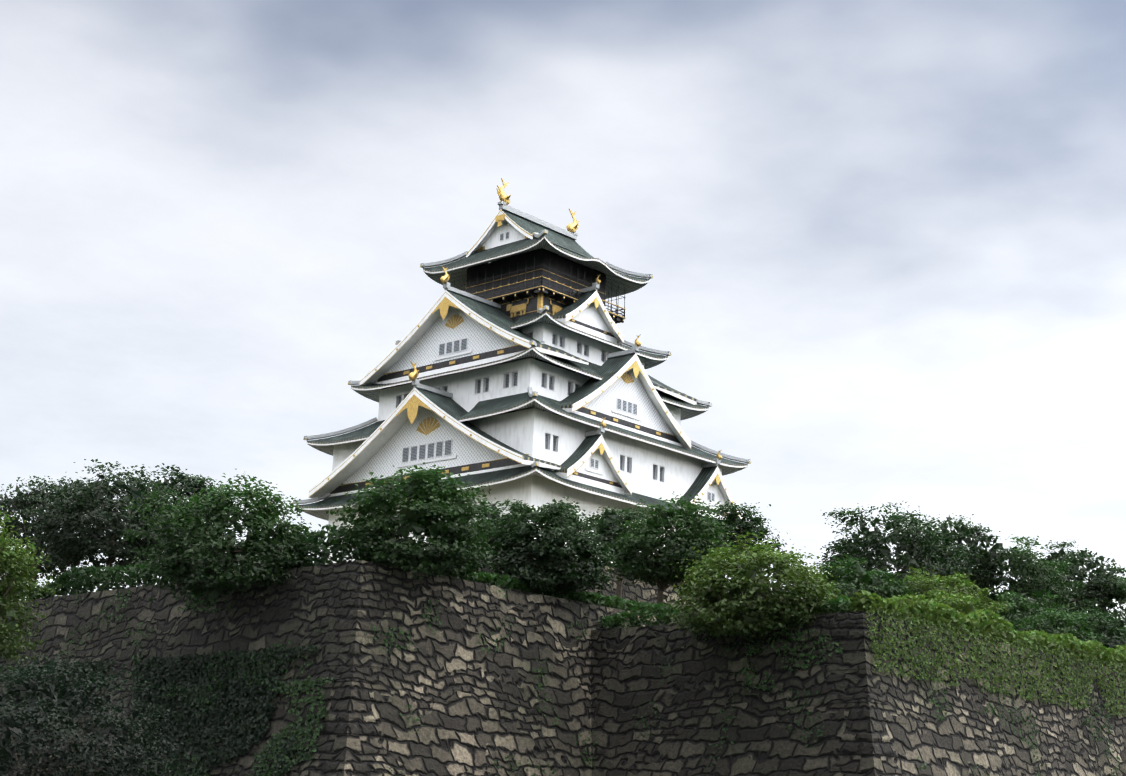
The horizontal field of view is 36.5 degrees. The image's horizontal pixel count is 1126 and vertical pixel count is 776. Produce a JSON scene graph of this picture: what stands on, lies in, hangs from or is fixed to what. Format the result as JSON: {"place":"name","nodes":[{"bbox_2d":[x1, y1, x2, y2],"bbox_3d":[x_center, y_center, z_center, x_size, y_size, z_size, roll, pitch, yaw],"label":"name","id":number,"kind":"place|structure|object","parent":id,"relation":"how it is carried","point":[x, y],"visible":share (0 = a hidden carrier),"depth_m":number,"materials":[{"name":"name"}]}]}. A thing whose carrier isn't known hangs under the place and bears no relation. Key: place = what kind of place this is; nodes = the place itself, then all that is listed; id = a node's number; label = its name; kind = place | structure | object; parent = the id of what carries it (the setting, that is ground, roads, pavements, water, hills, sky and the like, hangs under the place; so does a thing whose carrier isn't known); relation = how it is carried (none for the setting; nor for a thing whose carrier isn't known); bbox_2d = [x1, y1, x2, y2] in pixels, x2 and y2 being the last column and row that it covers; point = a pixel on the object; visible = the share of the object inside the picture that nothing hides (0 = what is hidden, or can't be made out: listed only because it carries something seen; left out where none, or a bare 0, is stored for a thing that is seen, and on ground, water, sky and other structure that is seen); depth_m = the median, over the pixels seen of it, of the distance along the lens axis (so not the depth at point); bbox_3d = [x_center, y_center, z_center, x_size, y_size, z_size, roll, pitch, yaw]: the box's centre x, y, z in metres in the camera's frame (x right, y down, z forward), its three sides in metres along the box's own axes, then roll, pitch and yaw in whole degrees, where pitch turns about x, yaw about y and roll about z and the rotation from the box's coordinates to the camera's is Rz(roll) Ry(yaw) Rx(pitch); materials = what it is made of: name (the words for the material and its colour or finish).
{"place":"outdoors","nodes":[
{"label":"outdoors","id":0,"kind":"place"},
{"bbox_2d":[293,178,753,581],"bbox_3d":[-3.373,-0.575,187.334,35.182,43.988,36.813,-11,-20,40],"label":"castle tower","id":1,"kind":"structure","parent":0,"point":[515,368],"depth_m":177.90,"materials":[{"name":"white paint"}]},
{"bbox_2d":[0,0,1125,620],"label":"sky","id":2,"kind":"structure","parent":0,"point":[883,241],"materials":[{"name":"white"}]},
{"label":"moat and ground","id":3,"kind":"structure","parent":0,"visible":0},
{"bbox_2d":[0,506,61,671],"bbox_3d":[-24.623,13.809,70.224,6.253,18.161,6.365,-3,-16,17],"label":"tree","id":4,"kind":"object","parent":3,"relation":"on","point":[10,582],"visible":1,"depth_m":71.85,"materials":[{"name":"green plant"}]},
{"bbox_2d":[0,649,189,775],"bbox_3d":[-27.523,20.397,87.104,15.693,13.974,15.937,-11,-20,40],"label":"bush","id":5,"kind":"object","parent":3,"relation":"on","point":[24,709],"visible":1,"depth_m":86.67,"materials":[{"name":"green plant"}]},
{"bbox_2d":[0,560,1125,775],"bbox_3d":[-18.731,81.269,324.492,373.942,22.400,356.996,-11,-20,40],"label":"stone walls","id":6,"kind":"structure","parent":3,"relation":"on","point":[466,698],"depth_m":104.08,"materials":[{"name":"grey stone"}]},
{"bbox_2d":[0,476,106,585],"bbox_3d":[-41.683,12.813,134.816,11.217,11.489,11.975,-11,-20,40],"label":"tree","id":7,"kind":"object","parent":6,"relation":"on","point":[19,501],"visible":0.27,"depth_m":133.46,"materials":[{"name":"green plant"}]},
{"bbox_2d":[10,459,227,588],"bbox_3d":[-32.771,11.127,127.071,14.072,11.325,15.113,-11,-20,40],"label":"tree","id":8,"kind":"object","parent":6,"relation":"on","point":[71,545],"visible":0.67,"depth_m":123.92,"materials":[{"name":"green plant"}]},
{"bbox_2d":[128,463,239,551],"bbox_3d":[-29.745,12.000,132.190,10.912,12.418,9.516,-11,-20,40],"label":"tree","id":9,"kind":"object","parent":6,"relation":"on","point":[187,483],"visible":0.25,"depth_m":132.41,"materials":[{"name":"green plant"}]},
{"bbox_2d":[0,524,376,602],"bbox_3d":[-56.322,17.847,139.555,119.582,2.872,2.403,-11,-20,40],"label":"edge shrubs","id":10,"kind":"object","parent":6,"relation":"on","point":[97,578],"visible":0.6,"depth_m":114.85,"materials":[{"name":"green plant"}]},
{"bbox_2d":[113,469,338,614],"bbox_3d":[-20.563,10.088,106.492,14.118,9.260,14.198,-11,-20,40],"label":"tree","id":11,"kind":"object","parent":6,"relation":"on","point":[208,573],"visible":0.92,"depth_m":103.70,"materials":[{"name":"green plant"}]},
{"bbox_2d":[326,462,503,582],"bbox_3d":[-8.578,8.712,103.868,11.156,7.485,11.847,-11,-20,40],"label":"tree","id":12,"kind":"object","parent":6,"relation":"on","point":[453,539],"visible":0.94,"depth_m":101.80,"materials":[{"name":"green plant"}]},
{"bbox_2d":[472,504,531,573],"bbox_3d":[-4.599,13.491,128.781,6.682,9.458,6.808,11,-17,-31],"label":"tree","id":13,"kind":"object","parent":6,"relation":"on","point":[495,517],"visible":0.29,"depth_m":128.64,"materials":[{"name":"green plant"}]},
{"bbox_2d":[358,546,678,615],"bbox_3d":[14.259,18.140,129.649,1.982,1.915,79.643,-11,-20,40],"label":"edge shrubs","id":14,"kind":"object","parent":6,"relation":"on","point":[600,599],"visible":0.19,"depth_m":112.42,"materials":[{"name":"green plant"}]},
{"bbox_2d":[475,496,620,595],"bbox_3d":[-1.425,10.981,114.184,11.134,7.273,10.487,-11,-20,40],"label":"tree","id":15,"kind":"object","parent":6,"relation":"on","point":[560,564],"visible":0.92,"depth_m":111.91,"materials":[{"name":"green plant"}]},
{"bbox_2d":[0,578,1125,775],"bbox_3d":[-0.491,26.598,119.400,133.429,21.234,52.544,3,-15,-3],"label":"ivy on walls","id":16,"kind":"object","parent":6,"relation":"attached to","point":[189,694],"visible":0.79,"depth_m":103.96,"materials":[{"name":"green plant"}]},
{"bbox_2d":[404,558,725,617],"bbox_3d":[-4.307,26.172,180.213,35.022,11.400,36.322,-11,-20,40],"label":"bush","id":17,"kind":"object","parent":6,"relation":"on","point":[641,592],"depth_m":170.73,"materials":[{"name":"green plant"}]},
{"bbox_2d":[583,506,661,607],"bbox_3d":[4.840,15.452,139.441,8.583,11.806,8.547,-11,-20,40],"label":"tree","id":18,"kind":"object","parent":6,"relation":"on","point":[613,518],"visible":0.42,"depth_m":138.63,"materials":[{"name":"green plant"}]},
{"bbox_2d":[599,491,733,603],"bbox_3d":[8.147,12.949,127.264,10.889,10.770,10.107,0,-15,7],"label":"tree","id":19,"kind":"object","parent":6,"relation":"on","point":[659,570],"visible":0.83,"depth_m":125.71,"materials":[{"name":"green plant"}]},
{"bbox_2d":[597,595,851,628],"bbox_3d":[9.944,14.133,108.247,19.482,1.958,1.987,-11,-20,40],"label":"edge shrubs","id":20,"kind":"object","parent":6,"relation":"on","point":[838,604],"visible":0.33,"depth_m":111.55,"materials":[{"name":"green plant"}]},
{"bbox_2d":[701,500,797,574],"bbox_3d":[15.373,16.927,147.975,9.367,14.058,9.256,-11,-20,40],"label":"tree","id":21,"kind":"object","parent":6,"relation":"on","point":[732,520],"visible":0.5,"depth_m":147.84,"materials":[{"name":"green plant"}]},
{"bbox_2d":[661,531,848,640],"bbox_3d":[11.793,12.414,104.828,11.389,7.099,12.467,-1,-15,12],"label":"edge tree","id":22,"kind":"object","parent":6,"relation":"on","point":[750,581],"visible":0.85,"depth_m":102.07,"materials":[{"name":"green plant"}]},
{"bbox_2d":[814,554,923,610],"bbox_3d":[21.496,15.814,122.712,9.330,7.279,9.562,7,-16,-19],"label":"bush","id":23,"kind":"object","parent":6,"relation":"on","point":[874,580],"visible":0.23,"depth_m":121.79,"materials":[{"name":"green plant"}]},
{"bbox_2d":[811,501,983,594],"bbox_3d":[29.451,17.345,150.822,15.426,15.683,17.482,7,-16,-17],"label":"tree","id":24,"kind":"object","parent":6,"relation":"on","point":[919,549],"visible":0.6,"depth_m":150.12,"materials":[{"name":"green plant"}]},
{"bbox_2d":[881,567,1005,631],"bbox_3d":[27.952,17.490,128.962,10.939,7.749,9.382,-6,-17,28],"label":"bush","id":25,"kind":"object","parent":6,"relation":"on","point":[956,583],"visible":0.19,"depth_m":127.82,"materials":[{"name":"green plant"}]},
{"bbox_2d":[892,513,1018,594],"bbox_3d":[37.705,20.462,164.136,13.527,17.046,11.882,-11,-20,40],"label":"tree","id":26,"kind":"object","parent":6,"relation":"on","point":[963,531],"visible":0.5,"depth_m":162.75,"materials":[{"name":"green plant"}]},
{"bbox_2d":[904,587,1010,639],"bbox_3d":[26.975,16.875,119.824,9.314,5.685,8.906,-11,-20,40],"label":"bush","id":27,"kind":"object","parent":6,"relation":"on","point":[959,603],"visible":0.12,"depth_m":118.65,"materials":[{"name":"green plant"}]},
{"bbox_2d":[850,590,1125,669],"bbox_3d":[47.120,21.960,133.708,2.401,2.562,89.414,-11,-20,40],"label":"edge shrubs","id":28,"kind":"object","parent":6,"relation":"on","point":[922,607],"visible":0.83,"depth_m":111.65,"materials":[{"name":"green plant"}]},
{"bbox_2d":[943,534,1109,627],"bbox_3d":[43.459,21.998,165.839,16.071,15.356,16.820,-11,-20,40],"label":"tree","id":29,"kind":"object","parent":6,"relation":"on","point":[1042,576],"visible":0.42,"depth_m":163.54,"materials":[{"name":"green plant"}]},
{"bbox_2d":[991,589,1080,633],"bbox_3d":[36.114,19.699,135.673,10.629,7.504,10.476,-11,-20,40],"label":"bush","id":30,"kind":"object","parent":6,"relation":"on","point":[1018,612],"visible":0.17,"depth_m":134.85,"materials":[{"name":"green plant"}]},
{"bbox_2d":[1012,605,1101,644],"bbox_3d":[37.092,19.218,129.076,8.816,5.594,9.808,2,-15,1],"label":"bush","id":31,"kind":"object","parent":6,"relation":"on","point":[1039,624],"visible":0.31,"depth_m":128.25,"materials":[{"name":"green plant"}]},
{"bbox_2d":[1022,539,1125,631],"bbox_3d":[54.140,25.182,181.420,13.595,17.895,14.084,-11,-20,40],"label":"tree","id":32,"kind":"object","parent":6,"relation":"on","point":[1089,561],"visible":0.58,"depth_m":179.50,"materials":[{"name":"green plant"}]},
{"bbox_2d":[1049,603,1125,664],"bbox_3d":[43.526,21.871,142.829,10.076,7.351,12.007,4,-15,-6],"label":"tree","id":33,"kind":"object","parent":6,"relation":"on","point":[1112,636],"visible":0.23,"depth_m":141.07,"materials":[{"name":"green plant"}]},
{"bbox_2d":[1067,566,1125,649],"bbox_3d":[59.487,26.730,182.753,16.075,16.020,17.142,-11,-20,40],"label":"tree","id":34,"kind":"object","parent":6,"relation":"on","point":[1121,601],"visible":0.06,"depth_m":179.60,"materials":[{"name":"green plant"}]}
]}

